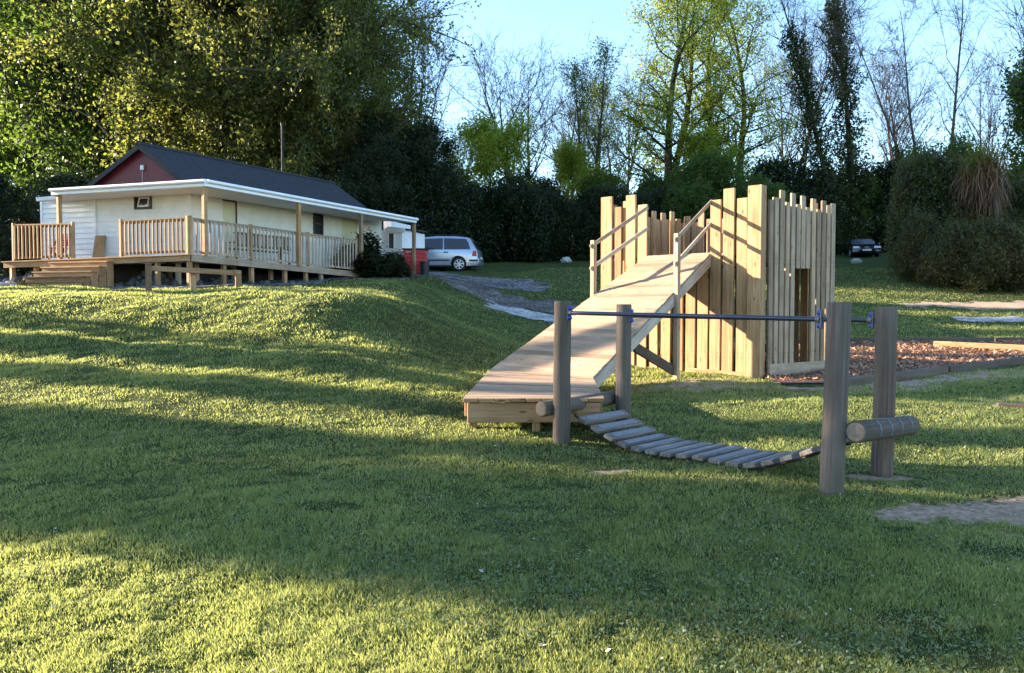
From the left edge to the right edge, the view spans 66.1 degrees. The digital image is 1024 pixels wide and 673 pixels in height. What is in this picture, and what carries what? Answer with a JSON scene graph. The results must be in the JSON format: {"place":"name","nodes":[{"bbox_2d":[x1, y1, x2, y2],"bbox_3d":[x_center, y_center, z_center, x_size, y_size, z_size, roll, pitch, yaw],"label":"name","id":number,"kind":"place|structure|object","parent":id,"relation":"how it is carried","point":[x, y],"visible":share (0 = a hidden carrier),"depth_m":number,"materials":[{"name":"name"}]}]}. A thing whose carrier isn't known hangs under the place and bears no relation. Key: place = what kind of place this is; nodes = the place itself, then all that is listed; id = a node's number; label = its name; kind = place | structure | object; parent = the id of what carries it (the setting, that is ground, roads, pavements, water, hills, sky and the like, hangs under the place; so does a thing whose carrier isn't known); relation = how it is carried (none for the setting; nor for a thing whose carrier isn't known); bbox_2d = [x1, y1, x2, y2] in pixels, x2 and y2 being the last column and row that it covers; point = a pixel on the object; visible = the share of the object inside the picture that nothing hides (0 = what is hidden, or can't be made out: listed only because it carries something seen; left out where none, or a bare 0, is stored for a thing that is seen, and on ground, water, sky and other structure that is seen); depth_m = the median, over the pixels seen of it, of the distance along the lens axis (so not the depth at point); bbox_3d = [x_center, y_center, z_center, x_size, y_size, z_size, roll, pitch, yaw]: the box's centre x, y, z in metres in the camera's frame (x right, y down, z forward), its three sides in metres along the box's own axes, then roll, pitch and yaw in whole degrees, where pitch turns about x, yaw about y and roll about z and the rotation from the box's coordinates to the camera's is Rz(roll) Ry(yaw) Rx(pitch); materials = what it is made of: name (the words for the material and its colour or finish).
{"place":"outdoors","nodes":[
{"label":"outdoors","id":0,"kind":"place"},
{"bbox_2d":[429,272,551,291],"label":"gravel track","id":1,"kind":"structure","parent":0,"point":[521,284],"depth_m":35.31,"materials":[{"name":"grey gravel"}]},
{"bbox_2d":[0,240,1023,672],"bbox_3d":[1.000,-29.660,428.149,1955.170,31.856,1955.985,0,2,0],"label":"ground","id":2,"kind":"structure","parent":0,"point":[992,512],"depth_m":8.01,"materials":[{"name":"green plant"}]},
{"bbox_2d":[0,170,48,276],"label":"dark tree","id":3,"kind":"object","parent":2,"relation":"on","point":[9,210],"visible":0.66,"depth_m":30.35,"materials":[{"name":"green plant"}]},
{"bbox_2d":[8,144,97,255],"bbox_3d":[-22.535,-6.332,38.902,6.681,6.219,5.171,0,2,-11],"label":"shrub","id":4,"kind":"object","parent":2,"relation":"on","point":[64,180],"visible":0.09,"depth_m":38.63,"materials":[{"name":"green plant"}]},
{"bbox_2d":[0,0,154,219],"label":"broadleaf tree","id":5,"kind":"object","parent":2,"relation":"on","point":[6,21],"visible":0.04,"depth_m":53.35,"materials":[{"name":"green plant"}]},
{"bbox_2d":[0,0,192,219],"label":"broadleaf tree","id":6,"kind":"object","parent":2,"relation":"on","point":[8,155],"visible":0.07,"depth_m":51.93,"materials":[{"name":"green plant"}]},
{"bbox_2d":[0,0,213,195],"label":"broadleaf tree","id":7,"kind":"object","parent":2,"relation":"on","point":[4,104],"visible":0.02,"depth_m":55.33,"materials":[{"name":"green plant"}]},
{"bbox_2d":[3,271,321,286],"bbox_3d":[-11.611,-1.829,26.186,10.554,0.729,3.318,0,2,0],"label":"rubble heap","id":8,"kind":"object","parent":2,"relation":"on","point":[138,280],"visible":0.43,"depth_m":25.25,"materials":[{"name":"grey stone"}]},
{"bbox_2d":[1,215,361,286],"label":"veranda deck","id":9,"kind":"structure","parent":2,"relation":"on","point":[89,272],"depth_m":25.29,"materials":[{"name":"brown wood"}]},
{"bbox_2d":[92,235,105,257],"bbox_3d":[-14.193,-3.041,27.039,0.450,0.870,0.184,1,2,18],"label":"plywood board","id":10,"kind":"object","parent":9,"relation":"on","point":[99,245],"visible":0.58,"depth_m":27.03,"materials":[{"name":"brown wood"}]},
{"bbox_2d":[225,232,290,264],"bbox_3d":[-8.775,-3.027,27.321,0.548,0.990,2.500,1,2,29],"label":"garden bench","id":11,"kind":"object","parent":9,"relation":"on","point":[262,244],"visible":0.32,"depth_m":27.10,"materials":[{"name":"brown wood"}]},
{"bbox_2d":[0,0,369,194],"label":"broadleaf tree","id":12,"kind":"object","parent":2,"relation":"on","point":[75,145],"visible":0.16,"depth_m":48.87,"materials":[{"name":"green plant"}]},
{"bbox_2d":[145,263,241,291],"bbox_3d":[-8.367,-1.406,20.729,2.337,0.996,0.320,-1,2,-24],"label":"knee rail","id":13,"kind":"object","parent":2,"relation":"on","point":[149,268],"visible":0.81,"depth_m":20.66,"materials":[{"name":"brown wood"}]},
{"bbox_2d":[0,273,427,288],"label":"gravel strip","id":14,"kind":"object","parent":2,"relation":"on","point":[311,279],"visible":0.24,"depth_m":27.30,"materials":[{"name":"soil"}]},
{"bbox_2d":[0,0,447,176],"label":"broadleaf tree","id":15,"kind":"object","parent":2,"relation":"on","point":[122,143],"visible":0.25,"depth_m":43.38,"materials":[{"name":"green plant"}]},
{"bbox_2d":[36,123,418,282],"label":"clubhouse","id":16,"kind":"structure","parent":2,"relation":"on","point":[141,180],"depth_m":27.27,"materials":[{"name":"white wood"}]},
{"bbox_2d":[134,196,151,209],"bbox_3d":[-12.438,-4.537,26.537,0.715,0.488,0.172,1,2,18],"label":"window","id":17,"kind":"structure","parent":16,"relation":"in","point":[139,202],"depth_m":26.55,"materials":[{"name":"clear glass"}]},
{"bbox_2d":[223,199,237,266],"bbox_3d":[-9.839,-3.585,27.445,0.087,2.298,0.601,1,2,29],"label":"door","id":18,"kind":"structure","parent":16,"relation":"in","point":[229,207],"depth_m":27.46,"materials":[{"name":"white paint"}]},
{"bbox_2d":[313,213,323,234],"bbox_3d":[-7.710,-4.473,31.258,0.089,1.054,0.588,1,2,29],"label":"window","id":19,"kind":"structure","parent":16,"relation":"in","point":[318,219],"depth_m":31.31,"materials":[{"name":"black glass"}]},
{"bbox_2d":[342,218,357,245],"bbox_3d":[-6.803,-3.835,32.924,0.087,2.402,0.976,1,2,29],"label":"door","id":20,"kind":"structure","parent":16,"relation":"in","point":[348,225],"depth_m":32.94,"materials":[{"name":"white paint"}]},
{"bbox_2d":[36,0,486,193],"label":"broadleaf tree","id":21,"kind":"object","parent":2,"relation":"on","point":[245,127],"visible":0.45,"depth_m":43.17,"materials":[{"name":"green plant"}]},
{"bbox_2d":[150,0,433,176],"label":"broadleaf tree","id":22,"kind":"object","parent":2,"relation":"on","point":[323,85],"visible":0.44,"depth_m":42.62,"materials":[{"name":"green plant"}]},
{"bbox_2d":[265,0,419,182],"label":"broadleaf tree","id":23,"kind":"object","parent":2,"relation":"on","point":[337,36],"visible":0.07,"depth_m":47.04,"materials":[{"name":"green plant"}]},
{"bbox_2d":[319,157,394,227],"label":"shrub","id":24,"kind":"object","parent":2,"relation":"on","point":[352,191],"visible":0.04,"depth_m":41.78,"materials":[{"name":"green plant"}]},
{"bbox_2d":[330,227,387,270],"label":"round shrub","id":25,"kind":"object","parent":2,"relation":"on","point":[368,244],"visible":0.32,"depth_m":31.86,"materials":[{"name":"green plant"}]},
{"bbox_2d":[351,247,389,277],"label":"round shrub","id":26,"kind":"object","parent":2,"relation":"on","point":[368,263],"visible":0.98,"depth_m":30.31,"materials":[{"name":"green plant"}]},
{"bbox_2d":[336,128,417,229],"bbox_3d":[-7.581,-7.258,43.758,4.618,8.441,4.874,-2,3,-43],"label":"dark tree","id":27,"kind":"object","parent":2,"relation":"on","point":[380,151],"visible":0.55,"depth_m":42.95,"materials":[{"name":"green plant"}]},
{"bbox_2d":[369,248,415,277],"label":"round shrub","id":28,"kind":"object","parent":2,"relation":"on","point":[399,267],"visible":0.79,"depth_m":31.02,"materials":[{"name":"green plant"}]},
{"bbox_2d":[360,169,428,229],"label":"shrub","id":29,"kind":"object","parent":2,"relation":"on","point":[399,202],"visible":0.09,"depth_m":43.25,"materials":[{"name":"green plant"}]},
{"bbox_2d":[339,110,463,236],"bbox_3d":[-6.910,-8.238,45.803,7.136,10.146,7.532,-1,2,-23],"label":"dark tree","id":30,"kind":"object","parent":2,"relation":"on","point":[371,130],"visible":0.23,"depth_m":44.73,"materials":[{"name":"green plant"}]},
{"bbox_2d":[382,221,427,258],"bbox_3d":[-4.898,-3.931,36.073,1.180,2.526,2.475,1,2,18],"label":"white annex","id":31,"kind":"object","parent":2,"relation":"on","point":[397,235],"visible":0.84,"depth_m":35.09,"materials":[{"name":"paint"}]},
{"bbox_2d":[402,248,428,273],"bbox_3d":[-4.207,-3.266,34.304,1.040,1.090,0.980,0,2,0],"label":"storage box","id":32,"kind":"object","parent":2,"relation":"on","point":[421,254],"visible":0.47,"depth_m":33.85,"materials":[{"name":"red paint"}]},
{"bbox_2d":[387,145,448,236],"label":"shrub","id":33,"kind":"object","parent":2,"relation":"on","point":[415,214],"visible":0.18,"depth_m":43.98,"materials":[{"name":"green plant"}]},
{"bbox_2d":[361,0,489,143],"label":"bare tree","id":34,"kind":"object","parent":2,"relation":"on","point":[434,79],"visible":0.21,"depth_m":59.07,"materials":[{"name":"brown plant"}]},
{"bbox_2d":[393,118,490,236],"bbox_3d":[-5.241,-8.262,47.566,7.803,9.459,7.392,-2,3,-36],"label":"dark tree","id":35,"kind":"object","parent":2,"relation":"on","point":[426,129],"visible":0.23,"depth_m":46.06,"materials":[{"name":"green plant"}]},
{"bbox_2d":[411,157,495,258],"bbox_3d":[-3.954,-7.402,45.962,6.358,6.260,5.998,1,2,31],"label":"shrub","id":36,"kind":"object","parent":2,"relation":"on","point":[458,214],"visible":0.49,"depth_m":44.79,"materials":[{"name":"green plant"}]},
{"bbox_2d":[425,235,483,270],"bbox_3d":[-3.879,-4.121,39.375,4.771,1.793,2.240,0,2,6],"label":"people carrier","id":37,"kind":"object","parent":2,"relation":"on","point":[448,251],"visible":0.42,"depth_m":38.42,"materials":[{"name":"silver metal"}]},
{"bbox_2d":[425,238,442,249],"bbox_3d":[-3.897,-4.534,38.519,1.060,0.560,0.138,0,2,6],"label":"middle window","id":38,"kind":"structure","parent":37,"relation":"in","point":[432,243],"depth_m":38.51,"materials":[{"name":"grey glass"}]},
{"bbox_2d":[444,238,469,248],"bbox_3d":[-2.675,-4.529,38.383,1.321,0.560,0.138,0,2,7],"label":"rear window","id":39,"kind":"structure","parent":37,"relation":"in","point":[449,243],"depth_m":38.38,"materials":[{"name":"grey glass"}]},
{"bbox_2d":[437,100,503,181],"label":"bare tree","id":40,"kind":"object","parent":2,"relation":"on","point":[464,140],"visible":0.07,"depth_m":61.98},
{"bbox_2d":[463,170,516,261],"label":"shrub","id":41,"kind":"object","parent":2,"relation":"on","point":[493,235],"visible":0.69,"depth_m":46.18,"materials":[{"name":"green plant"}]},
{"bbox_2d":[445,105,551,190],"bbox_3d":[-1.611,-10.621,54.473,6.966,10.834,7.368,-1,2,-29],"label":"young tree","id":42,"kind":"object","parent":2,"relation":"on","point":[493,147],"visible":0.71,"depth_m":53.29,"materials":[{"name":"green plant"}]},
{"bbox_2d":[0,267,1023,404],"bbox_3d":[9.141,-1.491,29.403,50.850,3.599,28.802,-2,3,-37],"label":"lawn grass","id":43,"kind":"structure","parent":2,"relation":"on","point":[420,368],"depth_m":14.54,"materials":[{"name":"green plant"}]},
{"bbox_2d":[0,380,1023,672],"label":"clover leaves","id":44,"kind":"object","parent":2,"relation":"on","point":[750,630],"visible":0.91,"depth_m":4.38,"materials":[{"name":"green plant"}]},
{"bbox_2d":[4,362,1019,670],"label":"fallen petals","id":45,"kind":"object","parent":2,"relation":"on","point":[590,550],"visible":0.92,"depth_m":4.16,"materials":[{"name":"white plant"}]},
{"bbox_2d":[434,20,599,182],"bbox_3d":[0.791,-16.549,63.485,11.889,19.669,16.816,-1,3,-34],"label":"bare tree","id":46,"kind":"object","parent":2,"relation":"on","point":[511,111],"visible":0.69,"depth_m":62.71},
{"bbox_2d":[480,158,575,261],"bbox_3d":[0.466,-7.542,47.826,5.941,6.201,6.298,-1,2,-28],"label":"shrub","id":47,"kind":"object","parent":2,"relation":"on","point":[523,203],"visible":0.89,"depth_m":46.55,"materials":[{"name":"green plant"}]},
{"bbox_2d":[509,159,573,205],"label":"shrub","id":48,"kind":"object","parent":2,"relation":"on","point":[546,182],"visible":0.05,"depth_m":56.25,"materials":[{"name":"green plant"}]},
{"bbox_2d":[503,170,581,261],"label":"shrub","id":49,"kind":"object","parent":2,"relation":"on","point":[550,197],"visible":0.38,"depth_m":47.58,"materials":[{"name":"green plant"}]},
{"bbox_2d":[431,275,659,326],"bbox_3d":[1.357,-1.411,29.404,2.950,2.060,12.599,-2,3,-44],"label":"soil patch","id":50,"kind":"object","parent":2,"relation":"on","point":[491,295],"visible":0.61,"depth_m":31.04,"materials":[{"name":"grey gravel"}]},
{"bbox_2d":[545,187,589,259],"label":"shrub","id":51,"kind":"object","parent":2,"relation":"on","point":[574,211],"visible":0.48,"depth_m":47.88,"materials":[{"name":"green plant"}]},
{"bbox_2d":[517,45,619,196],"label":"bare tree","id":52,"kind":"object","parent":2,"relation":"on","point":[561,126],"visible":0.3,"depth_m":69.56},
{"bbox_2d":[538,132,607,246],"bbox_3d":[4.360,-10.686,59.112,5.080,9.086,5.373,2,3,37],"label":"young tree","id":53,"kind":"object","parent":2,"relation":"on","point":[567,160],"visible":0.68,"depth_m":58.37,"materials":[{"name":"green plant"}]},
{"bbox_2d":[463,199,711,431],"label":"wooden ramp","id":54,"kind":"structure","parent":2,"relation":"on","point":[519,377],"depth_m":12.88,"materials":[{"name":"brown wood"}]},
{"bbox_2d":[549,22,641,179],"bbox_3d":[7.195,-15.178,62.248,6.700,17.428,9.533,1,2,21],"label":"budding tree","id":55,"kind":"object","parent":2,"relation":"on","point":[600,144],"visible":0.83,"depth_m":60.11,"materials":[{"name":"green plant"}]},
{"bbox_2d":[567,170,624,259],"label":"shrub","id":56,"kind":"object","parent":2,"relation":"on","point":[592,200],"visible":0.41,"depth_m":48.20,"materials":[{"name":"green plant"}]},
{"bbox_2d":[572,152,636,200],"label":"shrub","id":57,"kind":"object","parent":2,"relation":"on","point":[603,173],"visible":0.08,"depth_m":56.49,"materials":[{"name":"green plant"}]},
{"bbox_2d":[570,29,682,193],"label":"bare tree","id":58,"kind":"object","parent":2,"relation":"on","point":[628,148],"visible":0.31,"depth_m":67.46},
{"bbox_2d":[605,174,673,252],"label":"shrub","id":59,"kind":"object","parent":2,"relation":"on","point":[642,199],"visible":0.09,"depth_m":48.78,"materials":[{"name":"green plant"}]},
{"bbox_2d":[629,154,697,197],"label":"shrub","id":60,"kind":"object","parent":2,"relation":"on","point":[644,184],"visible":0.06,"depth_m":55.86,"materials":[{"name":"green plant"}]},
{"bbox_2d":[642,169,691,255],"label":"shrub","id":61,"kind":"object","parent":2,"relation":"on","point":[661,192],"visible":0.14,"depth_m":49.35,"materials":[{"name":"green plant"}]},
{"bbox_2d":[595,0,757,185],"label":"spring tree","id":62,"kind":"object","parent":2,"relation":"on","point":[669,97],"visible":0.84,"depth_m":60.34,"materials":[{"name":"green plant"}]},
{"bbox_2d":[653,165,723,253],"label":"shrub","id":63,"kind":"object","parent":2,"relation":"on","point":[692,209],"visible":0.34,"depth_m":48.93,"materials":[{"name":"green plant"}]},
{"bbox_2d":[665,120,743,186],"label":"young tree","id":64,"kind":"object","parent":2,"relation":"on","point":[683,136],"visible":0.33,"depth_m":58.72,"materials":[{"name":"green plant"}]},
{"bbox_2d":[661,129,758,252],"bbox_3d":[13.451,-9.305,51.345,9.229,8.591,7.143,1,2,31],"label":"shrub","id":65,"kind":"object","parent":2,"relation":"on","point":[706,168],"visible":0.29,"depth_m":50.28,"materials":[{"name":"green plant"}]},
{"bbox_2d":[601,184,835,378],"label":"play fort","id":66,"kind":"structure","parent":2,"relation":"on","point":[782,240],"depth_m":14.63,"materials":[{"name":"brown wood"}]},
{"bbox_2d":[536,301,919,496],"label":"plank bridge","id":67,"kind":"structure","parent":2,"relation":"on","point":[882,428],"depth_m":7.04,"materials":[{"name":"grey wood"}]},
{"bbox_2d":[649,0,818,185],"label":"spring tree","id":68,"kind":"object","parent":2,"relation":"on","point":[743,101],"visible":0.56,"depth_m":62.77,"materials":[{"name":"green plant"}]},
{"bbox_2d":[721,161,804,246],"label":"shrub","id":69,"kind":"object","parent":2,"relation":"on","point":[772,190],"visible":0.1,"depth_m":48.47,"materials":[{"name":"green plant"}]},
{"bbox_2d":[739,130,832,208],"bbox_3d":[18.760,-10.053,55.700,9.485,8.829,7.341,-1,2,-30],"label":"shrub","id":70,"kind":"object","parent":2,"relation":"on","point":[773,171],"visible":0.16,"depth_m":55.39,"materials":[{"name":"green plant"}]},
{"bbox_2d":[730,0,882,180],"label":"bare tree","id":71,"kind":"object","parent":2,"relation":"on","point":[793,108],"visible":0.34,"depth_m":68.81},
{"bbox_2d":[750,0,885,254],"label":"ivy tree","id":72,"kind":"object","parent":2,"relation":"on","point":[800,64],"visible":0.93,"depth_m":55.83,"materials":[{"name":"green plant"}]},
{"bbox_2d":[791,170,848,250],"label":"shrub","id":73,"kind":"object","parent":2,"relation":"on","point":[820,189],"visible":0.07,"depth_m":56.08,"materials":[{"name":"green plant"}]},
{"bbox_2d":[790,0,887,244],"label":"ivy tree","id":74,"kind":"object","parent":2,"relation":"on","point":[848,145],"visible":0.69,"depth_m":57.79,"materials":[{"name":"green plant"}]},
{"bbox_2d":[811,146,882,236],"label":"shrub","id":75,"kind":"object","parent":2,"relation":"on","point":[855,177],"visible":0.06,"depth_m":58.24,"materials":[{"name":"green plant"}]},
{"bbox_2d":[841,238,881,256],"bbox_3d":[23.961,-6.051,54.112,2.180,1.441,4.700,1,2,14],"label":"dark car","id":76,"kind":"object","parent":2,"relation":"on","point":[861,247],"visible":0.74,"depth_m":53.01,"materials":[{"name":"paint"}]},
{"bbox_2d":[839,165,892,250],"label":"shrub","id":77,"kind":"object","parent":2,"relation":"on","point":[871,197],"visible":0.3,"depth_m":58.02,"materials":[{"name":"green plant"}]},
{"bbox_2d":[721,339,1023,382],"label":"woodchip bed","id":78,"kind":"object","parent":2,"relation":"on","point":[798,380],"visible":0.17,"depth_m":17.15,"materials":[{"name":"brown wood"}]},
{"bbox_2d":[934,341,1023,350],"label":"timber sleeper","id":79,"kind":"object","parent":78,"relation":"on","point":[983,345],"visible":0.9,"depth_m":19.14,"materials":[{"name":"brown wood"}]},
{"bbox_2d":[857,141,909,251],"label":"shrub","id":80,"kind":"object","parent":2,"relation":"on","point":[888,170],"visible":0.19,"depth_m":58.31,"materials":[{"name":"green plant"}]},
{"bbox_2d":[849,366,947,385],"bbox_3d":[6.672,0.688,13.680,3.313,0.201,0.120,-1,2,-34],"label":"timber edging","id":81,"kind":"object","parent":2,"relation":"on","point":[900,375],"visible":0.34,"depth_m":13.80,"materials":[{"name":"brown wood"}]},
{"bbox_2d":[849,27,958,167],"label":"bare tree","id":82,"kind":"object","parent":2,"relation":"on","point":[889,98],"visible":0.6,"depth_m":71.57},
{"bbox_2d":[872,127,943,272],"bbox_3d":[19.805,-6.623,38.353,3.250,7.403,3.567,-2,3,-44],"label":"hedge shrub","id":83,"kind":"object","parent":2,"relation":"on","point":[898,201],"visible":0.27,"depth_m":38.25,"materials":[{"name":"green plant"}]},
{"bbox_2d":[816,0,1006,165],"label":"twin tree","id":84,"kind":"object","parent":2,"relation":"on","point":[896,146],"visible":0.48,"depth_m":49.37,"materials":[{"name":"brown plant"}]},
{"bbox_2d":[882,195,943,281],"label":"hedge shrub","id":85,"kind":"object","parent":2,"relation":"on","point":[903,249],"visible":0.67,"depth_m":35.55,"materials":[{"name":"green plant"}]},
{"bbox_2d":[882,116,945,235],"bbox_3d":[22.090,-7.856,42.739,3.357,8.414,3.686,0,2,9],"label":"hedge shrub","id":86,"kind":"object","parent":2,"relation":"on","point":[916,153],"depth_m":42.43,"materials":[{"name":"green plant"}]},
{"bbox_2d":[898,120,968,238],"bbox_3d":[20.242,-6.552,37.331,3.999,7.710,4.390,2,3,38],"label":"hedge shrub","id":87,"kind":"object","parent":2,"relation":"on","point":[936,187],"visible":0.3,"depth_m":36.59,"materials":[{"name":"green plant"}]},
{"bbox_2d":[911,204,971,286],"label":"hedge shrub","id":88,"kind":"object","parent":2,"relation":"on","point":[938,263],"visible":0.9,"depth_m":33.75,"materials":[{"name":"green plant"}]},
{"bbox_2d":[897,337,993,342],"bbox_3d":[11.500,0.103,21.193,3.004,0.151,0.120,0,2,-3],"label":"timber edging","id":89,"kind":"object","parent":2,"relation":"on","point":[973,339],"visible":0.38,"depth_m":21.16,"materials":[{"name":"brown wood"}]},
{"bbox_2d":[923,99,983,171],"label":"hedge shrub","id":90,"kind":"object","parent":2,"relation":"on","point":[962,149],"visible":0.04,"depth_m":41.88,"materials":[{"name":"green plant"}]},
{"bbox_2d":[930,29,1016,171],"bbox_3d":[39.697,-16.320,65.401,9.670,18.582,6.837,0,2,-1],"label":"bare tree","id":91,"kind":"object","parent":2,"relation":"on","point":[993,118],"visible":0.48,"depth_m":64.58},
{"bbox_2d":[934,182,1019,234],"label":"hedge shrub","id":92,"kind":"object","parent":2,"relation":"on","point":[959,214],"visible":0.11,"depth_m":35.00,"materials":[{"name":"green plant"}]},
{"bbox_2d":[940,134,1021,227],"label":"cabbage palm","id":93,"kind":"object","parent":2,"relation":"on","point":[983,177],"visible":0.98,"depth_m":34.34,"materials":[{"name":"beige plant"}]},
{"bbox_2d":[947,356,1023,372],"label":"timber edging","id":94,"kind":"object","parent":2,"relation":"on","point":[992,364],"visible":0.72,"depth_m":15.39,"materials":[{"name":"brown wood"}]},
{"bbox_2d":[951,197,1023,290],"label":"hedge shrub","id":95,"kind":"object","parent":2,"relation":"on","point":[991,259],"visible":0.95,"depth_m":32.80,"materials":[{"name":"green plant"}]},
{"bbox_2d":[956,0,1023,120],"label":"bare tree","id":96,"kind":"object","parent":2,"relation":"on","point":[1022,32],"visible":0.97,"depth_m":40.72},
{"bbox_2d":[970,212,1023,291],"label":"hedge shrub","id":97,"kind":"object","parent":2,"relation":"on","point":[1019,272],"visible":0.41,"depth_m":32.75,"materials":[{"name":"green plant"}]},
{"bbox_2d":[978,47,1023,192],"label":"young tree","id":98,"kind":"object","parent":2,"relation":"on","point":[1017,124],"visible":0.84,"depth_m":41.39,"materials":[{"name":"green plant"}]},
{"bbox_2d":[995,168,1023,227],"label":"hedge shrub","id":99,"kind":"object","parent":2,"relation":"on","point":[1014,208],"visible":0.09,"depth_m":35.83,"materials":[{"name":"green plant"}]},
{"bbox_2d":[1009,158,1023,222],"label":"hedge shrub","id":100,"kind":"object","parent":2,"relation":"on","point":[1020,182],"visible":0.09,"depth_m":36.14,"materials":[{"name":"green plant"}]},
{"bbox_2d":[5,0,1023,221],"label":"sky","id":101,"kind":"structure","parent":0,"point":[529,19],"materials":[{"name":"blue"}]},
{"bbox_2d":[484,299,553,322],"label":"gravel path","id":102,"kind":"structure","parent":0,"point":[525,313],"depth_m":27.72,"materials":[{"name":"grey gravel"}]},
{"bbox_2d":[953,316,1023,321],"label":"tarmac path","id":103,"kind":"structure","parent":0,"point":[995,319],"depth_m":26.51,"materials":[{"name":"grey asphalt"}]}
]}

